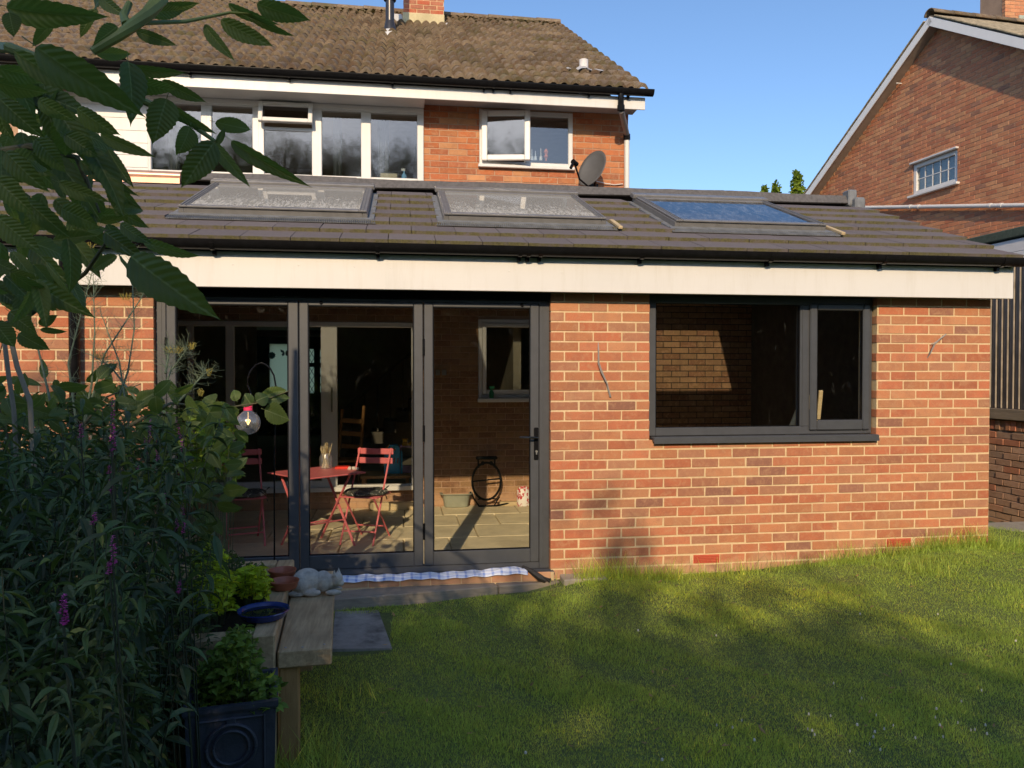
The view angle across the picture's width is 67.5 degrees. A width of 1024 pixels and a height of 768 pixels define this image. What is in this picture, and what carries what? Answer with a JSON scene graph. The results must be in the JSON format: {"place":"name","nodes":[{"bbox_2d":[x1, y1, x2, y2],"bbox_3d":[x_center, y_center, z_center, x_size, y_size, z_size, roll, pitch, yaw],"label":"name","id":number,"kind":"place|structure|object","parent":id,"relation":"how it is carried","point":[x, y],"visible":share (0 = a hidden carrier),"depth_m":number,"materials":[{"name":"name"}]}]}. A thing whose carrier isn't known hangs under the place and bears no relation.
{"place":"outdoors","nodes":[
{"label":"outdoors","id":0,"kind":"place"},
{"bbox_2d":[402,438,410,445],"bbox_3d":[-1.320,0.741,9.800,0.174,0.090,0.090,0,1,-8],"label":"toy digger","id":1,"kind":"object","parent":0,"point":[404,443],"visible":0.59,"depth_m":9.75,"materials":[{"name":"plastic"}]},
{"bbox_2d":[278,0,979,193],"label":"sky","id":2,"kind":"structure","parent":0,"point":[748,94],"materials":[{"name":"blue"}]},
{"bbox_2d":[275,522,1023,767],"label":"lawn","id":3,"kind":"structure","parent":0,"point":[386,617],"depth_m":4.15,"materials":[{"name":"plant"}]},
{"bbox_2d":[0,390,188,566],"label":"border shrub","id":4,"kind":"object","parent":3,"relation":"on","point":[170,409],"visible":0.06,"depth_m":4.29,"materials":[{"name":"green plant"}]},
{"bbox_2d":[0,398,236,767],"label":"purple loosestrife","id":5,"kind":"object","parent":3,"relation":"on","point":[96,629],"visible":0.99,"depth_m":1.78,"materials":[{"name":"green plant"}]},
{"bbox_2d":[2,343,36,466],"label":"garden canes","id":6,"kind":"object","parent":5,"relation":"on","point":[23,385],"visible":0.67,"depth_m":2.50,"materials":[{"name":"wood"}]},
{"bbox_2d":[0,0,311,350],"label":"cherry tree","id":7,"kind":"object","parent":3,"relation":"on","point":[36,278],"visible":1,"depth_m":0.99,"materials":[{"name":"green plant"}]},
{"bbox_2d":[28,560,293,767],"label":"raised bed","id":8,"kind":"object","parent":3,"relation":"on","point":[269,634],"visible":0.2,"depth_m":3.25,"materials":[{"name":"wood"}]},
{"bbox_2d":[0,345,290,604],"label":"leafy shrub","id":9,"kind":"object","parent":8,"relation":"in","point":[274,397],"visible":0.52,"depth_m":3.17,"materials":[{"name":"green plant"}]},
{"bbox_2d":[31,242,220,441],"bbox_3d":[-1.742,-0.196,3.344,1.006,0.981,0.383,0,1,-2],"label":"fennel","id":10,"kind":"object","parent":9,"relation":"on","point":[122,380],"visible":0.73,"depth_m":3.33,"materials":[{"name":"green plant"}]},
{"bbox_2d":[189,542,231,578],"bbox_3d":[-1.517,0.907,3.843,0.214,0.365,0.611,0,1,-19],"label":"golden oregano","id":11,"kind":"object","parent":8,"relation":"on","point":[226,556],"visible":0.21,"depth_m":3.65,"materials":[{"name":"green plant"}]},
{"bbox_2d":[181,567,240,632],"bbox_3d":[-1.392,0.964,3.519,0.274,0.353,0.703,0,1,-21],"label":"golden oregano","id":12,"kind":"object","parent":8,"relation":"on","point":[224,594],"visible":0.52,"depth_m":3.36,"materials":[{"name":"green plant"}]},
{"bbox_2d":[175,416,247,579],"bbox_3d":[-1.525,0.781,3.909,0.352,1.314,0.743,0,1,-20],"label":"border shrub","id":13,"kind":"object","parent":8,"relation":"in","point":[223,454],"visible":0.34,"depth_m":3.82,"materials":[{"name":"green plant"}]},
{"bbox_2d":[214,559,263,614],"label":"chives","id":14,"kind":"object","parent":8,"relation":"on","point":[238,601],"visible":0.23,"depth_m":3.72,"materials":[{"name":"green plant"}]},
{"bbox_2d":[227,550,266,575],"bbox_3d":[-1.417,0.965,4.050,0.260,0.242,0.342,0,1,-8],"label":"parsley","id":15,"kind":"object","parent":8,"relation":"on","point":[232,560],"visible":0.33,"depth_m":3.99,"materials":[{"name":"green plant"}]},
{"bbox_2d":[235,564,275,605],"bbox_3d":[-1.249,0.963,3.704,0.201,0.260,0.514,0,1,-19],"label":"golden oregano","id":16,"kind":"object","parent":8,"relation":"on","point":[255,583],"visible":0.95,"depth_m":3.54,"materials":[{"name":"green plant"}]},
{"bbox_2d":[247,362,276,559],"bbox_3d":[-1.445,0.526,4.432,0.172,1.304,0.029,0,1,6],"label":"garden hook","id":17,"kind":"object","parent":8,"relation":"attached to","point":[253,367],"visible":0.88,"depth_m":4.42,"materials":[{"name":"black metal"}]},
{"bbox_2d":[236,393,260,434],"bbox_3d":[-1.516,0.171,4.404,0.138,0.243,0.138,0,1,-8],"label":"hanging lamp","id":18,"kind":"object","parent":17,"relation":"hanging from","point":[249,408],"visible":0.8,"depth_m":4.39,"materials":[{"name":"clear glass"}]},
{"bbox_2d":[237,601,289,623],"bbox_3d":[-1.100,1.014,3.397,0.224,0.036,0.224,0,1,-8],"label":"bird bath dish","id":19,"kind":"object","parent":8,"relation":"on","point":[263,612],"visible":1,"depth_m":3.40,"materials":[{"name":"blue ceramic"}]},
{"bbox_2d":[268,566,295,577],"bbox_3d":[-1.215,1.001,4.058,0.144,0.040,0.144,0,1,-8],"label":"plant saucer","id":20,"kind":"object","parent":8,"relation":"on","point":[278,571],"visible":0.78,"depth_m":4.09,"materials":[{"name":"ceramic"}]},
{"bbox_2d":[270,576,298,590],"bbox_3d":[-1.145,1.004,3.851,0.148,0.040,0.148,0,1,-8],"label":"plant saucer","id":21,"kind":"object","parent":8,"relation":"on","point":[285,583],"visible":0.95,"depth_m":3.83,"materials":[{"name":"ceramic"}]},
{"bbox_2d":[139,515,221,767],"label":"border shrub","id":22,"kind":"object","parent":3,"relation":"on","point":[203,545],"visible":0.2,"depth_m":3.01,"materials":[{"name":"green plant"}]},
{"bbox_2d":[182,667,277,767],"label":"square planter","id":23,"kind":"object","parent":3,"relation":"on","point":[236,735],"visible":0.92,"depth_m":2.84,"materials":[{"name":"blue stone"}]},
{"bbox_2d":[210,624,265,691],"bbox_3d":[-1.118,1.196,3.120,0.267,0.510,0.291,0,1,-8],"label":"mint","id":24,"kind":"object","parent":23,"relation":"in","point":[253,642],"visible":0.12,"depth_m":3.06,"materials":[{"name":"green plant"}]},
{"bbox_2d":[190,627,288,714],"bbox_3d":[-1.090,1.121,3.001,0.438,0.436,0.418,0,1,-8],"label":"mint","id":25,"kind":"object","parent":23,"relation":"in","point":[227,674],"visible":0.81,"depth_m":2.90,"materials":[{"name":"green plant"}]},
{"bbox_2d":[277,571,334,761],"bbox_3d":[-1.011,1.397,3.862,0.222,0.582,1.280,0,1,-12],"label":"timber bench","id":26,"kind":"object","parent":3,"relation":"on","point":[306,641],"visible":0.78,"depth_m":3.27,"materials":[{"name":"wood"}]},
{"bbox_2d":[288,568,343,596],"bbox_3d":[-1.027,1.037,4.030,0.284,0.137,0.132,0,1,-8],"label":"cat statue","id":27,"kind":"object","parent":26,"relation":"on","point":[312,582],"visible":0.93,"depth_m":4.00,"materials":[{"name":"stone"}]},
{"bbox_2d":[332,610,391,651],"bbox_3d":[-0.964,1.595,4.909,0.350,0.060,0.782,0,1,-12],"label":"stepping stone","id":28,"kind":"object","parent":3,"relation":"on","point":[359,631],"visible":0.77,"depth_m":4.83,"materials":[{"name":"grey stone"}]},
{"bbox_2d":[334,572,606,610],"bbox_3d":[-0.546,1.509,5.620,2.512,0.198,0.396,0,1,-13],"label":"doorstep","id":29,"kind":"object","parent":3,"relation":"on","point":[364,594],"visible":0.53,"depth_m":5.57,"materials":[{"name":"stone"}]},
{"bbox_2d":[342,566,527,582],"bbox_3d":[-0.563,1.402,5.663,1.360,0.060,0.108,0,1,-8],"label":"checked cloth","id":30,"kind":"object","parent":29,"relation":"on","point":[510,570],"visible":0.99,"depth_m":5.64,"materials":[{"name":"blue fabric"}]},
{"bbox_2d":[522,565,550,582],"bbox_3d":[0.179,1.421,5.723,0.232,0.110,0.076,0,1,14],"label":"black strap","id":31,"kind":"object","parent":29,"relation":"on","point":[537,575],"visible":1,"depth_m":5.70,"materials":[{"name":"black fabric"}]},
{"bbox_2d":[380,553,1022,759],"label":"fallen leaves","id":32,"kind":"object","parent":3,"relation":"on","point":[761,729],"visible":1,"depth_m":4.06,"materials":[{"name":"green plant"}]},
{"bbox_2d":[524,613,1016,760],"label":"clover flowers","id":33,"kind":"object","parent":3,"relation":"on","point":[754,739],"visible":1,"depth_m":3.47,"materials":[{"name":"plant"}]},
{"bbox_2d":[577,529,981,576],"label":"grass stalks","id":34,"kind":"object","parent":3,"relation":"on","point":[758,559],"depth_m":5.95,"materials":[{"name":"green plant"}]},
{"bbox_2d":[988,521,1023,531],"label":"stepping slab","id":35,"kind":"structure","parent":3,"relation":"on","point":[1012,525],"depth_m":7.26,"materials":[{"name":"grey concrete"}]},
{"bbox_3d":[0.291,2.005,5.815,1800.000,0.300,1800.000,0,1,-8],"label":"ground","id":36,"kind":"structure","parent":0,"visible":0},
{"bbox_2d":[0,0,751,512],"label":"brick house","id":37,"kind":"structure","parent":36,"relation":"on","point":[456,96],"depth_m":9.49,"materials":[{"name":"red brick"}]},
{"bbox_2d":[168,121,179,169],"bbox_3d":[-4.013,-2.753,9.103,0.126,1.000,0.049,0,1,-8],"label":"curtain","id":38,"kind":"object","parent":37,"relation":"hanging from","point":[174,160],"visible":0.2,"depth_m":9.10,"materials":[{"name":"white fabric"}]},
{"bbox_2d":[268,352,275,358],"bbox_3d":[-2.832,-0.337,9.038,0.087,0.087,0.001,0,1,-8],"label":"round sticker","id":39,"kind":"object","parent":37,"relation":"attached to","point":[271,355],"visible":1,"depth_m":9.04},
{"bbox_2d":[146,87,424,180],"bbox_3d":[-2.608,-2.849,8.895,3.166,1.000,0.410,0,1,-8],"label":"window","id":40,"kind":"structure","parent":37,"relation":"in","point":[266,106],"depth_m":8.96,"materials":[{"name":"white plastic"}]},
{"bbox_2d":[257,337,320,434],"bbox_3d":[-5.211,0.043,18.053,3.344,2.300,0.060,0,1,-8],"label":"front door","id":41,"kind":"structure","parent":37,"relation":"attached to","point":[265,427],"depth_m":18.01,"materials":[{"name":"black plastic"}]},
{"bbox_2d":[270,344,286,391],"bbox_3d":[-5.354,-0.379,18.025,0.655,1.122,0.020,0,1,-8],"label":"window blind","id":42,"kind":"object","parent":41,"relation":"attached to","point":[278,364],"depth_m":18.00,"materials":[{"name":"teal fabric"}]},
{"bbox_2d":[257,337,320,434],"bbox_3d":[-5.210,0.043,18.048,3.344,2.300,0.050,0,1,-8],"label":"door leaf","id":43,"kind":"structure","parent":41,"relation":"in","point":[263,343],"depth_m":17.98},
{"bbox_2d":[178,321,412,494],"bbox_3d":[-2.553,0.271,9.104,2.880,2.022,0.160,0,1,-8],"label":"patio door","id":44,"kind":"structure","parent":37,"relation":"in","point":[329,382],"depth_m":9.14,"materials":[{"name":"white plastic"}]},
{"bbox_2d":[333,117,341,175],"bbox_3d":[-2.134,-2.758,9.375,0.104,1.000,0.049,0,1,-8],"label":"curtain","id":45,"kind":"object","parent":37,"relation":"hanging from","point":[337,146],"visible":0.66,"depth_m":9.38,"materials":[{"name":"white fabric"}]},
{"bbox_2d":[338,406,364,483],"bbox_3d":[-2.118,0.814,9.989,0.410,1.040,0.490,0,1,-8],"label":"dining chair","id":46,"kind":"object","parent":37,"relation":"in","point":[349,446],"visible":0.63,"depth_m":10.14,"materials":[{"name":"orange wood"}]},
{"bbox_2d":[344,352,410,465],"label":"staircase","id":47,"kind":"structure","parent":37,"relation":"in","point":[389,426],"depth_m":12.21,"materials":[{"name":"black wood"}]},
{"bbox_2d":[378,119,388,176],"bbox_3d":[-1.586,-2.759,9.454,0.136,1.000,0.049,0,1,-8],"label":"curtain","id":48,"kind":"object","parent":37,"relation":"hanging from","point":[383,146],"visible":0.66,"depth_m":9.45,"materials":[{"name":"white fabric"}]},
{"bbox_2d":[360,470,410,483],"bbox_3d":[-1.610,1.247,9.797,0.620,0.217,0.550,0,1,-8],"label":"side table","id":49,"kind":"object","parent":37,"relation":"in","point":[380,474],"visible":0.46,"depth_m":9.57,"materials":[{"name":"orange wood"}]},
{"bbox_2d":[384,444,402,473],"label":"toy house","id":50,"kind":"structure","parent":49,"relation":"on","point":[394,467],"depth_m":9.73,"materials":[{"name":"blue plastic"}]},
{"bbox_2d":[400,445,411,472],"bbox_3d":[-1.293,0.962,9.853,0.300,0.348,0.220,0,1,-8],"label":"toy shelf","id":51,"kind":"object","parent":49,"relation":"on","point":[406,468],"visible":0.41,"depth_m":9.77,"materials":[{"name":"brown wood"}]},
{"bbox_2d":[380,173,396,177],"bbox_3d":[-1.505,-2.409,9.370,0.200,0.304,0.100,0,1,-8],"label":"box","id":52,"kind":"object","parent":37,"relation":"in","point":[387,175],"visible":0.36,"depth_m":9.32,"materials":[{"name":"beige cardboard"}]},
{"bbox_2d":[384,0,395,34],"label":"flue pipe","id":53,"kind":"object","parent":37,"relation":"attached to","point":[389,23],"visible":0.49,"depth_m":11.72,"materials":[{"name":"silver metal"}]},
{"bbox_2d":[401,168,406,177],"bbox_3d":[-1.324,-2.515,9.405,0.080,0.250,0.080,0,1,-8],"label":"spray bottle","id":54,"kind":"object","parent":37,"relation":"on","point":[404,175],"visible":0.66,"depth_m":9.39,"materials":[{"name":"blue plastic"}]},
{"bbox_2d":[394,0,451,28],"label":"chimney","id":55,"kind":"object","parent":37,"relation":"on","point":[429,11],"visible":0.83,"depth_m":12.93,"materials":[{"name":"brick"}]},
{"bbox_2d":[489,386,493,397],"bbox_3d":[-0.249,0.101,9.403,0.065,0.147,0.057,0,1,-8],"label":"spray bottle","id":56,"kind":"object","parent":37,"relation":"on","point":[491,393],"visible":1,"depth_m":9.39,"materials":[{"name":"green plastic"}]},
{"bbox_2d":[478,319,528,401],"bbox_3d":[0.169,-0.288,9.487,1.200,1.017,0.140,0,1,-8],"label":"window","id":57,"kind":"structure","parent":37,"relation":"in","point":[483,394],"depth_m":9.40,"materials":[{"name":"white plastic"}]},
{"bbox_2d":[478,109,574,170],"bbox_3d":[0.186,-3.001,9.392,1.199,0.711,0.220,0,1,-8],"label":"window","id":58,"kind":"structure","parent":37,"relation":"in","point":[494,161],"depth_m":9.36,"materials":[{"name":"white plastic"}]},
{"bbox_2d":[544,149,547,160],"bbox_3d":[0.425,-2.856,9.560,0.064,0.150,0.061,0,1,-8],"label":"ornament","id":59,"kind":"object","parent":37,"relation":"in","point":[545,153],"visible":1,"depth_m":9.54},
{"bbox_2d":[567,58,602,94],"bbox_3d":[0.929,-3.940,9.786,0.600,0.435,0.237,0,1,-8],"label":"vent pipe","id":60,"kind":"object","parent":37,"relation":"on","point":[583,62],"visible":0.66,"depth_m":9.79,"materials":[{"name":"white plastic"}]},
{"bbox_2d":[569,151,622,186],"bbox_3d":[0.998,-2.559,9.291,0.387,0.529,0.954,1,1,29],"label":"satellite dish","id":61,"kind":"object","parent":37,"relation":"attached to","point":[592,167],"visible":0.95,"depth_m":9.26,"materials":[{"name":"grey metal"}]},
{"bbox_2d":[0,170,1023,602],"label":"extension","id":62,"kind":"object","parent":36,"relation":"on","point":[856,304],"visible":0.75,"depth_m":5.98,"materials":[{"name":"brick"}]},
{"bbox_2d":[222,448,266,548],"bbox_3d":[-2.580,1.088,7.382,0.380,0.884,0.498,0,1,-24],"label":"bistro chair","id":63,"kind":"object","parent":62,"relation":"on","point":[258,451],"visible":0.4,"depth_m":7.48,"materials":[{"name":"pink paint"}]},
{"bbox_2d":[221,487,269,500],"bbox_3d":[-2.570,1.081,7.368,0.433,0.147,0.400,0,1,-8],"label":"seat cushion","id":64,"kind":"object","parent":63,"relation":"on","point":[253,493],"visible":0.59,"depth_m":7.29,"materials":[{"name":"fabric"}]},
{"bbox_2d":[267,466,365,545],"bbox_3d":[-1.845,1.181,7.244,0.660,0.703,0.660,1,1,44],"label":"bistro table","id":65,"kind":"object","parent":62,"relation":"on","point":[320,472],"visible":0.7,"depth_m":7.27,"materials":[{"name":"pink paint"}]},
{"bbox_2d":[319,442,331,467],"bbox_3d":[-1.816,0.695,7.481,0.128,0.259,0.128,0,1,-8],"label":"jar","id":66,"kind":"object","parent":65,"relation":"on","point":[325,455],"visible":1,"depth_m":7.47,"materials":[{"name":"glass"}]},
{"bbox_2d":[335,466,348,468],"bbox_3d":[-1.653,0.814,7.483,0.140,0.022,0.100,0,1,-8],"label":"tray","id":67,"kind":"object","parent":65,"relation":"on","point":[341,467],"visible":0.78,"depth_m":7.44,"materials":[{"name":"red plastic"}]},
{"bbox_2d":[348,466,358,469],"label":"trinkets","id":68,"kind":"object","parent":65,"relation":"on","point":[353,468],"visible":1,"depth_m":7.39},
{"bbox_2d":[156,296,554,575],"bbox_3d":[-1.107,0.420,5.621,2.865,2.095,0.160,0,1,-8],"label":"bifold door","id":69,"kind":"structure","parent":62,"relation":"in","point":[535,556],"depth_m":5.68,"materials":[{"name":"grey metal"}]},
{"bbox_2d":[339,447,392,545],"bbox_3d":[-1.423,1.086,7.485,0.380,0.884,0.498,0,1,12],"label":"bistro chair","id":70,"kind":"object","parent":62,"relation":"on","point":[388,460],"visible":0.84,"depth_m":7.60,"materials":[{"name":"pink paint"}]},
{"bbox_2d":[344,485,388,498],"bbox_3d":[-1.416,1.080,7.471,0.433,0.147,0.400,0,1,-8],"label":"seat cushion","id":71,"kind":"object","parent":70,"relation":"on","point":[364,491],"visible":0.97,"depth_m":7.37,"materials":[{"name":"black fabric"}]},
{"bbox_2d":[369,501,412,510],"bbox_3d":[-1.399,1.452,9.149,0.592,0.090,0.100,0,1,-8],"label":"timber batten","id":72,"kind":"object","parent":62,"relation":"on","point":[396,505],"visible":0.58,"depth_m":9.10,"materials":[{"name":"beige wood"}]},
{"bbox_2d":[439,491,472,507],"bbox_3d":[-0.684,1.407,9.360,0.400,0.172,0.300,0,1,-8],"label":"washing up tub","id":73,"kind":"object","parent":62,"relation":"on","point":[455,500],"visible":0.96,"depth_m":9.24,"materials":[{"name":"beige plastic"}]},
{"bbox_2d":[470,456,508,506],"bbox_3d":[-0.272,1.184,9.315,0.490,0.616,0.086,0,1,-8],"label":"hoop stand","id":74,"kind":"object","parent":62,"relation":"on","point":[478,458],"visible":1,"depth_m":9.29,"materials":[{"name":"black metal"}]},
{"bbox_2d":[499,501,516,505],"bbox_3d":[0.121,1.467,9.440,0.550,0.050,0.080,0,1,-8],"label":"timber batten","id":75,"kind":"object","parent":62,"relation":"on","point":[512,503],"visible":0.42,"depth_m":9.38,"materials":[{"name":"beige wood"}]},
{"bbox_2d":[517,486,528,505],"bbox_3d":[0.141,1.373,9.397,0.166,0.240,0.117,0,1,-8],"label":"paper bag","id":76,"kind":"object","parent":62,"relation":"on","point":[522,495],"visible":0.92,"depth_m":9.36,"materials":[{"name":"white paper"}]},
{"bbox_2d":[598,342,610,396],"bbox_3d":[0.699,-0.114,5.823,0.112,0.425,0.056,0,1,-8],"label":"cable","id":77,"kind":"object","parent":62,"relation":"hanging from","point":[602,373],"visible":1,"depth_m":5.80,"materials":[{"name":"grey plastic"}]},
{"bbox_2d":[649,295,879,443],"bbox_3d":[1.992,-0.116,6.063,1.895,1.143,0.163,0,1,-8],"label":"window","id":78,"kind":"structure","parent":62,"relation":"in","point":[817,430],"depth_m":6.11,"materials":[{"name":"grey metal"}]},
{"bbox_2d":[785,395,809,434],"bbox_3d":[2.460,0.284,6.564,0.236,0.420,0.071,0,1,25],"label":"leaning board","id":79,"kind":"object","parent":62,"relation":"on","point":[793,421],"visible":0.06,"depth_m":6.56,"materials":[{"name":"grey wood"}]},
{"bbox_2d":[817,390,822,418],"bbox_3d":[2.638,0.230,6.589,0.036,0.356,0.103,0,1,1],"label":"leaning board","id":80,"kind":"object","parent":62,"relation":"on","point":[820,397],"visible":0.56,"depth_m":6.57,"materials":[{"name":"beige wood"}]},
{"bbox_2d":[927,334,945,357],"bbox_3d":[3.442,-0.303,6.204,0.159,0.208,0.046,0,1,4],"label":"cable","id":81,"kind":"object","parent":62,"relation":"attached to","point":[939,339],"visible":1,"depth_m":6.19,"materials":[{"name":"grey plastic"}]},
{"bbox_2d":[760,184,769,191],"bbox_3d":[10.171,-3.303,31.116,1.876,9.537,1.922,0,1,-8],"label":"distant tree","id":82,"kind":"object","parent":36,"relation":"on","point":[764,188],"depth_m":30.94,"materials":[{"name":"green plant"}]},
{"bbox_2d":[771,179,781,192],"bbox_3d":[10.308,-3.258,30.097,2.333,9.482,2.304,0,1,-8],"label":"distant tree","id":83,"kind":"object","parent":36,"relation":"on","point":[776,188],"visible":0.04,"depth_m":29.93,"materials":[{"name":"green plant"}]},
{"bbox_2d":[788,169,805,193],"bbox_3d":[11.225,-3.456,30.113,2.930,9.879,2.905,0,1,-8],"label":"distant tree","id":84,"kind":"object","parent":36,"relation":"on","point":[796,183],"visible":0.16,"depth_m":29.91,"materials":[{"name":"green plant"}]},
{"bbox_2d":[803,8,1023,238],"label":"neighbour house","id":85,"kind":"structure","parent":36,"relation":"on","point":[933,137],"depth_m":13.70,"materials":[{"name":"brick"}]},
{"bbox_2d":[907,146,959,198],"bbox_3d":[7.716,-3.832,13.964,0.210,0.660,1.200,0,1,-12],"label":"window","id":86,"kind":"structure","parent":85,"relation":"in","point":[940,172],"depth_m":14.01,"materials":[{"name":"white plastic"}]},
{"bbox_2d":[980,0,1023,18],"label":"chimney","id":87,"kind":"object","parent":85,"relation":"on","point":[1011,8],"visible":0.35,"depth_m":15.71,"materials":[{"name":"brick"}]},
{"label":"earth","id":88,"kind":"structure","parent":0,"visible":0},
{"bbox_2d":[967,226,1023,409],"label":"garage","id":89,"kind":"structure","parent":88,"relation":"on","point":[1010,240],"depth_m":9.07,"materials":[{"name":"white"}]},
{"bbox_2d":[988,419,1023,521],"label":"boundary wall","id":90,"kind":"structure","parent":88,"relation":"on","point":[1006,473],"depth_m":8.47,"materials":[{"name":"brick"}]},
{"bbox_2d":[989,257,1023,420],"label":"slatted fence","id":91,"kind":"object","parent":90,"relation":"on","point":[1006,353],"visible":0.2,"depth_m":8.41,"materials":[{"name":"grey wood"}]}
]}

